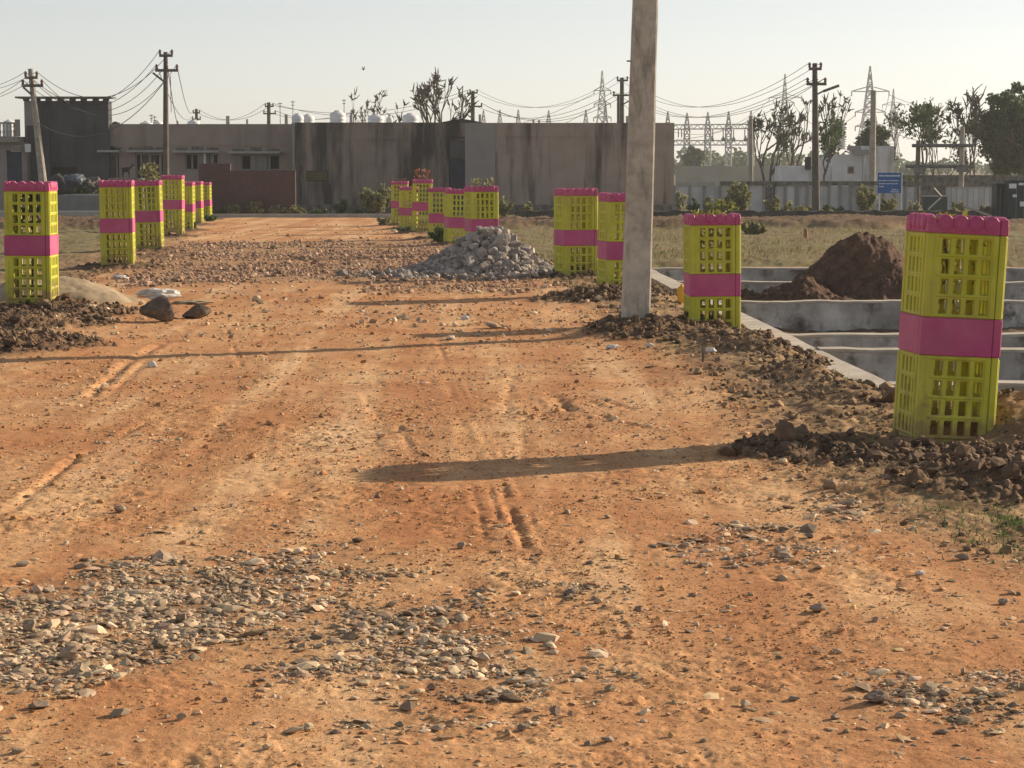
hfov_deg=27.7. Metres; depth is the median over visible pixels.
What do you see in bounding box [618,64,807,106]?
overhead wire
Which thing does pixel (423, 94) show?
bare tree
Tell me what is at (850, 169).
window
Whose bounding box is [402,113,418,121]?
water tank
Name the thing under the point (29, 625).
loose stone
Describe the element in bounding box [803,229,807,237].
marker stake
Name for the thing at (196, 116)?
power pole
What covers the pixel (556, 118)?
overhead wire
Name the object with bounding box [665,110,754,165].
substation gantry
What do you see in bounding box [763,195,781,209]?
scrub bush
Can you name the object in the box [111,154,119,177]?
doorway
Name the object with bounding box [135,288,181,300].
plastic bag
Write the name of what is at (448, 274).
rubble
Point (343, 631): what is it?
loose stone
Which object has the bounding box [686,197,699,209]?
scrub bush
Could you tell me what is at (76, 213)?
concrete wall
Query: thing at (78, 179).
tarpaulin
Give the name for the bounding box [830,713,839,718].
loose stone
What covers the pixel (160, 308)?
boulder
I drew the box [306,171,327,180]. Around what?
wall notice
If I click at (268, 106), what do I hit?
power pole
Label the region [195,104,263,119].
overhead wire
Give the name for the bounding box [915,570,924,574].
plastic litter
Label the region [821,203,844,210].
scrub bush
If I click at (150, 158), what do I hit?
window
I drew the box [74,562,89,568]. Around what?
loose stone
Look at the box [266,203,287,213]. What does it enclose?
weed clump
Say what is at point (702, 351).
upright stick
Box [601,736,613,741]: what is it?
loose stone
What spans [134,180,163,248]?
tree guard
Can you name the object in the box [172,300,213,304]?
paper sheet
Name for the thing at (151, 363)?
plastic litter
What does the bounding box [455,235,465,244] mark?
rubble stone
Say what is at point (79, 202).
raised platform
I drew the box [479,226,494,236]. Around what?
rubble stone
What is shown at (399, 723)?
loose stone
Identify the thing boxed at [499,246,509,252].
rubble stone
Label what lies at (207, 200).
tree guard
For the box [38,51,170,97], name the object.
overhead wire
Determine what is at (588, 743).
loose stone
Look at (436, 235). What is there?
leafy bush
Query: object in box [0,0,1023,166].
sky
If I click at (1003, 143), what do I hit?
leafy tree
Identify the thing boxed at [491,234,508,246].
rubble stone
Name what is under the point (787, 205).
scrub bush
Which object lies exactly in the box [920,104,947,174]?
bare tree
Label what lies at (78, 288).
sand heap
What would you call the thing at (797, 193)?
precast wall
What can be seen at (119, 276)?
plastic litter
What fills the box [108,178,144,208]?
stone ledge
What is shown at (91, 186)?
rubbish bundle
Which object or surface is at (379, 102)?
bare tree
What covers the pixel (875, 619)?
loose stone
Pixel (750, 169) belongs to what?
power pole
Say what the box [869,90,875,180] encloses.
power pole
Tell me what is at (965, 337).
tree guard
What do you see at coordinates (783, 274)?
plinth wall
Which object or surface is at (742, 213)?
stone wall
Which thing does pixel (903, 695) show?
loose stone
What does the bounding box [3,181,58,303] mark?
tree guard
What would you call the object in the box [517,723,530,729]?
loose stone
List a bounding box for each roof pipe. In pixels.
[226,116,229,123]
[285,114,287,123]
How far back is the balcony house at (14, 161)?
86.45 m
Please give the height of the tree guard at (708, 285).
1.510 m
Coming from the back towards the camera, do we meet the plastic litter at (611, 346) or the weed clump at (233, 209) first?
the weed clump at (233, 209)
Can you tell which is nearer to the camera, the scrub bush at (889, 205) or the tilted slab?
the tilted slab
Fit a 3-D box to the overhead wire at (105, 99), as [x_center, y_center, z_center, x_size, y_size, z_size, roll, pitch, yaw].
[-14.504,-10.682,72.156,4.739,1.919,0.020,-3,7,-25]
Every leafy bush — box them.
[428,224,443,241]
[741,219,767,234]
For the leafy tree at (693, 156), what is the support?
on the ground at (78, 251)
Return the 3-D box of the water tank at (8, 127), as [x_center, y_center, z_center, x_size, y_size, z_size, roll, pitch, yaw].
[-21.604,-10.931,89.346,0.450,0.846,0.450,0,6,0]
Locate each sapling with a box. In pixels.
[13,181,40,291]
[136,162,160,242]
[412,168,429,213]
[468,177,493,217]
[690,209,731,314]
[913,209,986,311]
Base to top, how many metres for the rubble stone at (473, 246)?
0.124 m
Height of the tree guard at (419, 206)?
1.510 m
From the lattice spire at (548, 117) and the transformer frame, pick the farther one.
the lattice spire at (548, 117)
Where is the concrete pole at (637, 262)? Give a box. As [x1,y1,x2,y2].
[621,0,657,318]
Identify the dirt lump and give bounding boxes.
[780,441,797,447]
[923,452,941,457]
[967,458,985,470]
[1008,461,1023,468]
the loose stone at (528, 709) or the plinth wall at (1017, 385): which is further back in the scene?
the plinth wall at (1017, 385)
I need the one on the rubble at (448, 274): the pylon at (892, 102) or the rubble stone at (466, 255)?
the rubble stone at (466, 255)
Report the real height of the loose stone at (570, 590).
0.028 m
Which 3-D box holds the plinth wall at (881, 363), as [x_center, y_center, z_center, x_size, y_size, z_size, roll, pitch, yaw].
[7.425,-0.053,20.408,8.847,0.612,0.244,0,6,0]
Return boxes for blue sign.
[877,173,902,210]
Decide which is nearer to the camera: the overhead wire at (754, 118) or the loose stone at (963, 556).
the loose stone at (963, 556)
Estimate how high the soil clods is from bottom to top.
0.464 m
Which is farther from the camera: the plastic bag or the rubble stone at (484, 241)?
the rubble stone at (484, 241)
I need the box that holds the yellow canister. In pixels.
[677,284,683,302]
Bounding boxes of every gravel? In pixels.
[0,222,1023,767]
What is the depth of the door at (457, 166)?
86.27 m
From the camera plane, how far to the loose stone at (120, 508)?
10.21 m
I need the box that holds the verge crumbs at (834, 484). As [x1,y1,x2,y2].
[0,252,1023,562]
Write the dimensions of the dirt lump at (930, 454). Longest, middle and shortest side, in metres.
0.176 x 0.141 x 0.097 m
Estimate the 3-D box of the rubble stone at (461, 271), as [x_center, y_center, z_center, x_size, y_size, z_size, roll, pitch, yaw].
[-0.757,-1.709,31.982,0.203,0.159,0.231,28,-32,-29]
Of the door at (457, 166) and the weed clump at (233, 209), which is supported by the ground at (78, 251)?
the weed clump at (233, 209)
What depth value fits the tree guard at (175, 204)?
52.58 m
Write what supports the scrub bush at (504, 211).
on the ground at (78, 251)
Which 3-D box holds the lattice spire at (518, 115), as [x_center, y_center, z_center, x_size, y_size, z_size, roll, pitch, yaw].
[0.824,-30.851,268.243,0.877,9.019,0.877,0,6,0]
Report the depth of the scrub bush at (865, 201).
75.64 m
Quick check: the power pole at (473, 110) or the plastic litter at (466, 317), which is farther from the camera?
the power pole at (473, 110)
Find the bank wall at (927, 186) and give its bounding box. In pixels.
[902,175,1023,207]
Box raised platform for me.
[57,194,108,210]
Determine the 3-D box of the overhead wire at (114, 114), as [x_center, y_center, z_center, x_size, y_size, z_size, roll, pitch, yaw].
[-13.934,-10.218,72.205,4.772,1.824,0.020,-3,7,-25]
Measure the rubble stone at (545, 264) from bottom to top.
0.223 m
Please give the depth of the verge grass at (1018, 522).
9.84 m
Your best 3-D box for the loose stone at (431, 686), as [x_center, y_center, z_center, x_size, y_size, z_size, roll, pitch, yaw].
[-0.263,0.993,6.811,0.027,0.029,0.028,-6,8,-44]
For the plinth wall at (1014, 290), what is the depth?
31.91 m
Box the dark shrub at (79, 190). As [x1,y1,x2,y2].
[69,186,89,193]
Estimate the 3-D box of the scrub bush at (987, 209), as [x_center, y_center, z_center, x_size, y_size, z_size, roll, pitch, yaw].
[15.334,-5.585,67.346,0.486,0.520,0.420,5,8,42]
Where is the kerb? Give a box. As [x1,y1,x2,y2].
[206,214,390,217]
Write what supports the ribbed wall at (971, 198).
on the ground at (78, 251)
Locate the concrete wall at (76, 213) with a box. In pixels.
[0,211,197,218]
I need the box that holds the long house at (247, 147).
[97,124,291,208]
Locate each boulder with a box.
[139,297,174,321]
[182,304,210,318]
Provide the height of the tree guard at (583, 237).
1.511 m
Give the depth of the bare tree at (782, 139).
114.90 m
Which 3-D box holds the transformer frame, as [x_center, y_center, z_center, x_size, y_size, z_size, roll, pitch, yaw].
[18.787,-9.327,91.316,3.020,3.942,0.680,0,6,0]
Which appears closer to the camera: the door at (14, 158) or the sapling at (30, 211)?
the sapling at (30, 211)
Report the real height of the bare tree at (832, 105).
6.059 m
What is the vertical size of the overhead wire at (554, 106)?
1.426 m
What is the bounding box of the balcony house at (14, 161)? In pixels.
[0,119,29,210]
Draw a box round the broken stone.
[106,234,568,296]
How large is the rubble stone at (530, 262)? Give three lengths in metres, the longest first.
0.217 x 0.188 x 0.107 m
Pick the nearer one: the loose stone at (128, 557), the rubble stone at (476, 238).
the loose stone at (128, 557)
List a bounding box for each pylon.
[593,71,611,122]
[769,74,801,156]
[851,66,889,140]
[882,89,904,167]
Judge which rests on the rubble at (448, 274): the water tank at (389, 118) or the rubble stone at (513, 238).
the rubble stone at (513, 238)
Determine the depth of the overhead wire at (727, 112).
81.95 m
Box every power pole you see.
[21,69,46,199]
[152,49,178,210]
[192,109,200,120]
[263,102,275,123]
[469,89,481,120]
[613,76,628,122]
[617,96,619,122]
[748,116,752,180]
[806,62,839,210]
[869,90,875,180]
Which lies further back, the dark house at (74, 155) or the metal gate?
the dark house at (74, 155)
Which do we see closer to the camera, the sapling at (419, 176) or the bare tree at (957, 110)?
the sapling at (419, 176)
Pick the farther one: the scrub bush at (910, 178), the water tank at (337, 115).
the water tank at (337, 115)
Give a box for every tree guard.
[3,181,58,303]
[98,180,135,264]
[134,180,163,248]
[161,175,184,234]
[176,182,195,228]
[185,181,203,222]
[196,182,211,215]
[391,181,408,223]
[399,186,417,227]
[412,179,432,231]
[428,187,450,236]
[443,188,464,241]
[464,186,498,234]
[554,188,597,275]
[597,192,625,285]
[683,213,740,327]
[893,213,1008,442]
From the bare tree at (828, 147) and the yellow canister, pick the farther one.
the bare tree at (828, 147)
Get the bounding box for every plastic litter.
[112,275,129,278]
[147,360,156,367]
[461,315,471,318]
[605,344,619,348]
[705,347,716,352]
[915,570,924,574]
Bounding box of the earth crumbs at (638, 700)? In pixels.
[0,294,1023,767]
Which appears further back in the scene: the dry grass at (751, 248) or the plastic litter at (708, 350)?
the dry grass at (751, 248)
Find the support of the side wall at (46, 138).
on the ground at (78, 251)
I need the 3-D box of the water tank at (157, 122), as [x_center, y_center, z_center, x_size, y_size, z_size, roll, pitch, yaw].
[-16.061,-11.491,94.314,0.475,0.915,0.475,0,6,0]
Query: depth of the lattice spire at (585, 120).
267.67 m
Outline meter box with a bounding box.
[25,144,30,151]
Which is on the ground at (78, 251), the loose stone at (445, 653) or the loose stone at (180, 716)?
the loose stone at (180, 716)
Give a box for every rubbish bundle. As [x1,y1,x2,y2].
[47,174,74,196]
[79,176,100,193]
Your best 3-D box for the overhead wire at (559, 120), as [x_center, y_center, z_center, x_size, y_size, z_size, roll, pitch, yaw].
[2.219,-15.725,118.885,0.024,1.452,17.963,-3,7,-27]
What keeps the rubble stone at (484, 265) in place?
on the rubble at (448, 274)
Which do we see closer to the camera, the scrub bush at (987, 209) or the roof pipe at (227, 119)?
the scrub bush at (987, 209)
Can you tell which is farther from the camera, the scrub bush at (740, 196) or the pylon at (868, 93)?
the pylon at (868, 93)
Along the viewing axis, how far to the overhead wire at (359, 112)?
132.79 m
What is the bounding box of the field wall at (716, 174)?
[676,166,769,185]
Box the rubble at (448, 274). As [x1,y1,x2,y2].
[336,233,554,280]
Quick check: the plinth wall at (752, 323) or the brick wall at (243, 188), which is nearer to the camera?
the plinth wall at (752, 323)
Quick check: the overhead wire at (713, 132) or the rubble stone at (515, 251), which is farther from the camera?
the overhead wire at (713, 132)
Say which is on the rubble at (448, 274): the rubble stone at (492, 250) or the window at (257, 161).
the rubble stone at (492, 250)
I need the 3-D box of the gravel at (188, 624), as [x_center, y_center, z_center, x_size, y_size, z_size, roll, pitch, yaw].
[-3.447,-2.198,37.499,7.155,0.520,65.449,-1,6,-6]
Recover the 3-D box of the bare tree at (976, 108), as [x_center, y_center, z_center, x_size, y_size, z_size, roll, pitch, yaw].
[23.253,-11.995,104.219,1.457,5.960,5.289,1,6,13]
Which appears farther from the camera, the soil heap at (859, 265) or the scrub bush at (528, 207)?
the scrub bush at (528, 207)
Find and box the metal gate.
[922,187,948,210]
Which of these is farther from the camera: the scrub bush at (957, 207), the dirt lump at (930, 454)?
the scrub bush at (957, 207)
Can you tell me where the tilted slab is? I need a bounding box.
[963,205,991,215]
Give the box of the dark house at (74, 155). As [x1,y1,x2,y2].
[15,96,115,194]
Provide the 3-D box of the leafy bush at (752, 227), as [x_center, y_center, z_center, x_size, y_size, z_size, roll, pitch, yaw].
[6.535,-4.230,56.375,0.797,0.506,0.701,0,6,0]
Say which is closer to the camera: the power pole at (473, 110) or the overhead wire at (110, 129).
the overhead wire at (110, 129)
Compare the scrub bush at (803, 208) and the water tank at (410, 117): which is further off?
the water tank at (410, 117)
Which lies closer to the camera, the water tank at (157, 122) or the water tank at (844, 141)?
the water tank at (157, 122)
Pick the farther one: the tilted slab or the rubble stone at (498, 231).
the tilted slab
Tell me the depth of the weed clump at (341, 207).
79.38 m
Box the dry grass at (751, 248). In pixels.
[453,226,1023,259]
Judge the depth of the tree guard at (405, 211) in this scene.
61.53 m
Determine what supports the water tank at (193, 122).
on the long house at (247, 147)
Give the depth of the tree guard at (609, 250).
26.70 m
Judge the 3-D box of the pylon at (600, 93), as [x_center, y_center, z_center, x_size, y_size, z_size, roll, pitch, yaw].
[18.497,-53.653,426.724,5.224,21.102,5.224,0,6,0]
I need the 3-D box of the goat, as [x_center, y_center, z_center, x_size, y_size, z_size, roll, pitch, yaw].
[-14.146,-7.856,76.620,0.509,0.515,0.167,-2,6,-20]
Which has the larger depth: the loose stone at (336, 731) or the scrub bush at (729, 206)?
the scrub bush at (729, 206)
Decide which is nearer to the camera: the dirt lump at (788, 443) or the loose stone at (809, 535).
the loose stone at (809, 535)
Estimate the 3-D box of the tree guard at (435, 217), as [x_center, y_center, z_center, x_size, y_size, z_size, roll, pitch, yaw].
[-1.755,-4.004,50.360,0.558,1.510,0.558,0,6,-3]
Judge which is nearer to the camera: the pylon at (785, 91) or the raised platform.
the raised platform
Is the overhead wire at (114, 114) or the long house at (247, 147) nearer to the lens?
the overhead wire at (114, 114)
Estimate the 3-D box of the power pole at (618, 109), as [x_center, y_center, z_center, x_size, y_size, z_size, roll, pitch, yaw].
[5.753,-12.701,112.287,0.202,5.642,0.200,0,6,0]
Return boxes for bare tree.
[348,88,370,121]
[361,90,387,121]
[387,99,408,121]
[410,68,477,121]
[741,106,795,186]
[770,95,811,165]
[818,90,853,153]
[818,109,846,180]
[883,103,907,162]
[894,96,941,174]
[918,124,968,174]
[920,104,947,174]
[940,90,987,174]
[962,83,988,174]
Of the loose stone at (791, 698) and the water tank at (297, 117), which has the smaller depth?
the loose stone at (791, 698)
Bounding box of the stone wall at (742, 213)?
[515,210,990,217]
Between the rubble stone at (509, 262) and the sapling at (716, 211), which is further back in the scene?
the rubble stone at (509, 262)
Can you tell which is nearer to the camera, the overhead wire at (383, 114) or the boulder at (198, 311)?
the boulder at (198, 311)
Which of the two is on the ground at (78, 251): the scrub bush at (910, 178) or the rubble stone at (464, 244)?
the scrub bush at (910, 178)
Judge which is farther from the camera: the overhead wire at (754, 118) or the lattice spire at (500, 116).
the lattice spire at (500, 116)
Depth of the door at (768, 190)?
81.70 m
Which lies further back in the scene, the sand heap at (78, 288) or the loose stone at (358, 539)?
the sand heap at (78, 288)
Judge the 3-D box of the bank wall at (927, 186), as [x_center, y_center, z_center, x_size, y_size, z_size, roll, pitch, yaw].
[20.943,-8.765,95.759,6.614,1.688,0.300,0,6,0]
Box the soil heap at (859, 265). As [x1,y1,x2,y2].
[719,231,903,300]
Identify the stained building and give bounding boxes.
[292,118,481,212]
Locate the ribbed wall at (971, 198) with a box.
[945,187,991,210]
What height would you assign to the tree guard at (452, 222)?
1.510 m
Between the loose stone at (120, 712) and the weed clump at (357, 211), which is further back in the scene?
the weed clump at (357, 211)
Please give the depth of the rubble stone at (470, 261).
32.06 m
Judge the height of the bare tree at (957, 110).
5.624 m
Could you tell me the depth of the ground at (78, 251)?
10.03 m
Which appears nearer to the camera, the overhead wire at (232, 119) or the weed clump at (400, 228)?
the weed clump at (400, 228)
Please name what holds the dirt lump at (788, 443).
on the ground at (78, 251)
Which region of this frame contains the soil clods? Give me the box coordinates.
[0,252,1023,504]
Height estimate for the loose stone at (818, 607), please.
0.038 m
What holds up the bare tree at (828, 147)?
on the ground at (78, 251)
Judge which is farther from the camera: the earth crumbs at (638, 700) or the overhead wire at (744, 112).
the overhead wire at (744, 112)
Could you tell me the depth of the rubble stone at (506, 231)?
32.78 m
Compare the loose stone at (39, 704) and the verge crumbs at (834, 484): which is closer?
the loose stone at (39, 704)
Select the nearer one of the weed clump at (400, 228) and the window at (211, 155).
the weed clump at (400, 228)
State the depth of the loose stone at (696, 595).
8.23 m
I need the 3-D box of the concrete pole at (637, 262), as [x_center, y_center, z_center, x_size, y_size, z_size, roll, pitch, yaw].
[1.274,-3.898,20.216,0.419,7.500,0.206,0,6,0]
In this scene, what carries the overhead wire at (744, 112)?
attached to the power pole at (621, 94)
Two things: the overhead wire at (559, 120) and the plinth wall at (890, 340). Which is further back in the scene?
the overhead wire at (559, 120)
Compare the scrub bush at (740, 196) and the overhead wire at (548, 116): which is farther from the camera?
the overhead wire at (548, 116)
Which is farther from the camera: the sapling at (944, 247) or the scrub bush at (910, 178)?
the scrub bush at (910, 178)
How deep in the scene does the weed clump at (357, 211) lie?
79.08 m
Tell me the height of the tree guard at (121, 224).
1.510 m
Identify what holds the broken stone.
on the ground at (78, 251)
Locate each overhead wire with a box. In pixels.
[24,68,153,108]
[27,51,158,103]
[34,67,164,112]
[37,80,165,136]
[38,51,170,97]
[43,66,175,115]
[167,62,177,124]
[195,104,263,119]
[265,89,469,112]
[273,89,476,114]
[385,93,593,122]
[470,93,610,117]
[473,78,614,107]
[480,78,624,107]
[482,93,618,119]
[495,92,628,121]
[615,78,806,117]
[615,97,767,134]
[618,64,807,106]
[623,80,811,117]
[628,63,819,106]
[657,79,822,117]
[686,80,821,138]
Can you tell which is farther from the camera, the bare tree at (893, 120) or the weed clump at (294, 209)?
the bare tree at (893, 120)
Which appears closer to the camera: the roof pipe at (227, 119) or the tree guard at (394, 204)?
the tree guard at (394, 204)
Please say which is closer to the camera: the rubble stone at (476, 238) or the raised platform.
the rubble stone at (476, 238)
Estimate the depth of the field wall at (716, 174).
149.24 m
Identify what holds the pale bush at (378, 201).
on the ground at (78, 251)
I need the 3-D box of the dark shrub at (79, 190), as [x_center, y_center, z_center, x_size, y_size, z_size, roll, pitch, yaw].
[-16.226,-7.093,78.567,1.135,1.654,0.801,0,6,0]
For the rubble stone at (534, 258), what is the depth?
32.50 m
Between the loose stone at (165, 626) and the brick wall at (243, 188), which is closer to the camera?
the loose stone at (165, 626)
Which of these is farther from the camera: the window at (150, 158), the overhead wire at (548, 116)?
the overhead wire at (548, 116)
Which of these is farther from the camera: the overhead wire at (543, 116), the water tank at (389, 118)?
the overhead wire at (543, 116)
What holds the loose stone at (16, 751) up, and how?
on the ground at (78, 251)
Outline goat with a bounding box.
[121,164,134,177]
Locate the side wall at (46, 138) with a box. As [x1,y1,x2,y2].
[27,126,50,210]
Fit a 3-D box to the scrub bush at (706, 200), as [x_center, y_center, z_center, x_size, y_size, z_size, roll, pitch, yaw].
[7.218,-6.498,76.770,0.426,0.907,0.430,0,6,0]
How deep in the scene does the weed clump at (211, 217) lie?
72.68 m
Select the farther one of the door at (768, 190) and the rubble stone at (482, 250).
the door at (768, 190)
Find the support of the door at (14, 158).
in the balcony house at (14, 161)
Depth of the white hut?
111.71 m
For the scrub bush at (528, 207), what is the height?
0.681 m
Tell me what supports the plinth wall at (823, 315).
on the ground at (78, 251)
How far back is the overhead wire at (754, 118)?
84.49 m
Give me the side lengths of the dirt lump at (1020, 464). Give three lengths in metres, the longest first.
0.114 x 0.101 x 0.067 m
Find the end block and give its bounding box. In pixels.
[465,123,673,213]
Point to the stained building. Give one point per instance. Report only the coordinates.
(353, 159)
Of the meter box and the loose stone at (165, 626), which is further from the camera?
the meter box
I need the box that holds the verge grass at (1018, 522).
[630,340,1023,579]
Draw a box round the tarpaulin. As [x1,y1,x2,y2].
[62,174,86,186]
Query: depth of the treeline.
357.78 m
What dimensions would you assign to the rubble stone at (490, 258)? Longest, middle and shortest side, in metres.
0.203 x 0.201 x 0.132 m
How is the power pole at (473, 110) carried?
on the ground at (78, 251)
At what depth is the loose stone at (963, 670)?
6.95 m
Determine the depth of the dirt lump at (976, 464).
10.80 m
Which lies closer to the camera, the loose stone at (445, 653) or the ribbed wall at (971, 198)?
the loose stone at (445, 653)
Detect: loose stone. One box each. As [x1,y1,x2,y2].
[11,748,23,754]
[16,560,29,566]
[22,619,35,631]
[28,699,49,708]
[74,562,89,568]
[110,708,130,716]
[114,505,126,511]
[123,555,133,558]
[153,623,171,630]
[176,713,186,720]
[236,617,252,623]
[330,729,341,732]
[338,629,348,633]
[351,537,364,541]
[394,721,403,726]
[427,682,435,689]
[440,651,451,656]
[457,542,465,548]
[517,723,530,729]
[523,707,531,711]
[549,705,560,713]
[562,588,576,594]
[584,740,591,745]
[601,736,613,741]
[688,592,702,596]
[788,695,799,700]
[804,533,812,537]
[809,603,825,610]
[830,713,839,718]
[863,689,889,701]
[871,617,878,621]
[898,692,906,697]
[934,729,949,732]
[954,553,968,559]
[961,667,965,674]
[998,598,1008,604]
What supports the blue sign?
on the ground at (78, 251)
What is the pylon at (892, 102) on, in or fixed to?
on the ground at (78, 251)
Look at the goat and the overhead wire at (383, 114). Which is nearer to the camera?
the goat
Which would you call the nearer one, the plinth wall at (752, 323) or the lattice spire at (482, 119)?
the plinth wall at (752, 323)
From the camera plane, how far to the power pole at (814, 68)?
70.41 m
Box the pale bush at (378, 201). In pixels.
[357,183,390,213]
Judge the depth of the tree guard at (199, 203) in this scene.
66.53 m
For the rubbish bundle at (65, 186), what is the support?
on the raised platform
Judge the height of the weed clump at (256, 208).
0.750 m
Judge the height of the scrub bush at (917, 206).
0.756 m
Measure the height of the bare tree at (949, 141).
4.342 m
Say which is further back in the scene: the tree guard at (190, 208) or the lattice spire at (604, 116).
the lattice spire at (604, 116)
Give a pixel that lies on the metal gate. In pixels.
(938, 202)
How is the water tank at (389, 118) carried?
on the stained building
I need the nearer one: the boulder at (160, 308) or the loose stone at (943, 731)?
the loose stone at (943, 731)
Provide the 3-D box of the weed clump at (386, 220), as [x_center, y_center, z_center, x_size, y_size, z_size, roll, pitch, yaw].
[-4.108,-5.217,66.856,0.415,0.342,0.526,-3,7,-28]
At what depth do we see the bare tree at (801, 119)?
116.01 m
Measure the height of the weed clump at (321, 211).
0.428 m
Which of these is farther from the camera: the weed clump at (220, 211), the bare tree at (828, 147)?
the bare tree at (828, 147)
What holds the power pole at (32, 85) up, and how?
on the ground at (78, 251)
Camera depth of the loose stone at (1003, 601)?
8.05 m
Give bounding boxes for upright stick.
[702,339,703,361]
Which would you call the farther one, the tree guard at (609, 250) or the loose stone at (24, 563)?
the tree guard at (609, 250)
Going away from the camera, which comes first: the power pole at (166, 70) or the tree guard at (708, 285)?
the tree guard at (708, 285)
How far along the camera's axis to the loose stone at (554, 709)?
6.50 m
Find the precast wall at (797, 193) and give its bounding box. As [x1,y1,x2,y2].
[673,181,920,210]
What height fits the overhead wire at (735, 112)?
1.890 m
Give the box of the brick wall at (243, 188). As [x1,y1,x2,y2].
[198,164,295,213]
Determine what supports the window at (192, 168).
in the long house at (247, 147)
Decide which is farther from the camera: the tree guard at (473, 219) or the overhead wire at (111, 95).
the overhead wire at (111, 95)
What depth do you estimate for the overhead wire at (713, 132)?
452.71 m
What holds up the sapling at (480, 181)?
in the tree guard at (473, 219)
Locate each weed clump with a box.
[204,214,217,220]
[213,208,223,213]
[225,204,240,213]
[245,199,265,213]
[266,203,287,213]
[286,204,306,213]
[310,209,328,213]
[332,198,348,213]
[349,208,365,213]
[377,217,390,224]
[396,226,411,230]
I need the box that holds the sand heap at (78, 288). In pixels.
[0,276,142,302]
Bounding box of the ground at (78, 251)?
[0,167,1023,767]
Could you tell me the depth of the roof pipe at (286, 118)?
89.23 m
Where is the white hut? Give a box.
[771,146,893,186]
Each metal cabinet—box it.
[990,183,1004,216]
[1002,180,1023,218]
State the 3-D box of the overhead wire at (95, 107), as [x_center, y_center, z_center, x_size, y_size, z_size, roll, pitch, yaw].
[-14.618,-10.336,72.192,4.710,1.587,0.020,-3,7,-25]
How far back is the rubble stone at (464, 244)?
32.52 m
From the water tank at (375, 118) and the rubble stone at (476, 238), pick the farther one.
the water tank at (375, 118)
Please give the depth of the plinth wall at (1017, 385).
17.08 m
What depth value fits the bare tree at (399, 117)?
109.40 m
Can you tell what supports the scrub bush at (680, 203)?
on the ground at (78, 251)
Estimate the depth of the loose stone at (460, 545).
9.22 m
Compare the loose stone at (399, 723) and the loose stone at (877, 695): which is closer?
the loose stone at (399, 723)
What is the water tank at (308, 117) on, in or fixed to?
on the stained building
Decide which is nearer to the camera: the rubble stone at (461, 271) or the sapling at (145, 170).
the rubble stone at (461, 271)
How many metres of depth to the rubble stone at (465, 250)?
32.35 m
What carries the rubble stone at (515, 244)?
on the rubble at (448, 274)
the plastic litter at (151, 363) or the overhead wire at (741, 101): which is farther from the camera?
the overhead wire at (741, 101)
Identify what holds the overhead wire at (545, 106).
attached to the power pole at (621, 94)
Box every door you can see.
[7,151,21,195]
[450,159,464,210]
[765,187,771,209]
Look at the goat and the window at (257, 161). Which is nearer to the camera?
the goat
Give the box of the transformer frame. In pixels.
[905,126,974,202]
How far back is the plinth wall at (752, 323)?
21.39 m
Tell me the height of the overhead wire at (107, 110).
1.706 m
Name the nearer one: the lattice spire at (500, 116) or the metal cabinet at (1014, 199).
the metal cabinet at (1014, 199)
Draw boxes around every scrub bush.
[499,196,514,216]
[518,201,533,210]
[674,191,687,210]
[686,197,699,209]
[702,196,712,210]
[705,199,739,210]
[724,181,751,209]
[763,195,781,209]
[780,200,799,210]
[787,205,833,210]
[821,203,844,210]
[855,183,877,210]
[877,195,897,210]
[903,172,914,186]
[905,200,921,210]
[950,201,966,210]
[979,204,991,215]
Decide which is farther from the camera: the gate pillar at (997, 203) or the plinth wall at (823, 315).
the gate pillar at (997, 203)
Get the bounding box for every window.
[136,154,162,179]
[185,154,198,169]
[207,154,218,163]
[241,154,279,169]
[847,166,853,173]
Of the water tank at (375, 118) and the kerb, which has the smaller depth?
the kerb
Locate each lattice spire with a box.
[481,110,485,122]
[497,110,502,122]
[516,110,520,122]
[546,110,550,122]
[583,110,588,122]
[603,102,607,122]
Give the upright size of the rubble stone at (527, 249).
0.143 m
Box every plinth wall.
[651,269,894,386]
[652,267,1023,281]
[678,281,1023,299]
[719,299,1023,331]
[790,332,1023,347]
[817,347,1023,381]
[887,380,1023,395]
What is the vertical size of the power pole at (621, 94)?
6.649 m
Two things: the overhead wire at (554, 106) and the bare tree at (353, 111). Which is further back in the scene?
the bare tree at (353, 111)
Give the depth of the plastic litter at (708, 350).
18.46 m
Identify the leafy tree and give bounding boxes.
[680,145,708,165]
[844,119,898,159]
[969,81,1023,174]
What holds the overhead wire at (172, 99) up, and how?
attached to the power pole at (166, 70)
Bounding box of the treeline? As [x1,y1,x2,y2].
[674,146,1017,175]
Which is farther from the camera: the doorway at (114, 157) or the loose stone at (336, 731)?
the doorway at (114, 157)
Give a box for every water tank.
[3,120,13,135]
[153,120,162,123]
[187,120,199,123]
[292,113,303,121]
[303,114,314,121]
[330,110,345,121]
[368,114,384,121]
[386,116,392,121]
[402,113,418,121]
[833,119,847,148]
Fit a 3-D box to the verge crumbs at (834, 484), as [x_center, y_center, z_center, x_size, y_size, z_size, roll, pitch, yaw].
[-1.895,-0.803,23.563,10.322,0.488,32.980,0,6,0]
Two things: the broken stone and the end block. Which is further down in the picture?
the broken stone
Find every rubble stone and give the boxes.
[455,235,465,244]
[456,269,466,273]
[461,240,473,247]
[461,247,468,253]
[462,253,471,258]
[463,256,475,266]
[465,231,476,240]
[469,243,478,250]
[472,233,482,243]
[477,246,487,255]
[478,261,491,270]
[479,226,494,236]
[481,239,488,246]
[486,255,495,262]
[488,247,497,254]
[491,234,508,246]
[495,228,501,234]
[495,251,505,257]
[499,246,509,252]
[501,229,509,234]
[505,259,514,264]
[509,241,521,247]
[510,235,516,240]
[512,248,520,254]
[521,246,531,253]
[521,260,532,264]
[528,255,538,264]
[539,261,548,269]

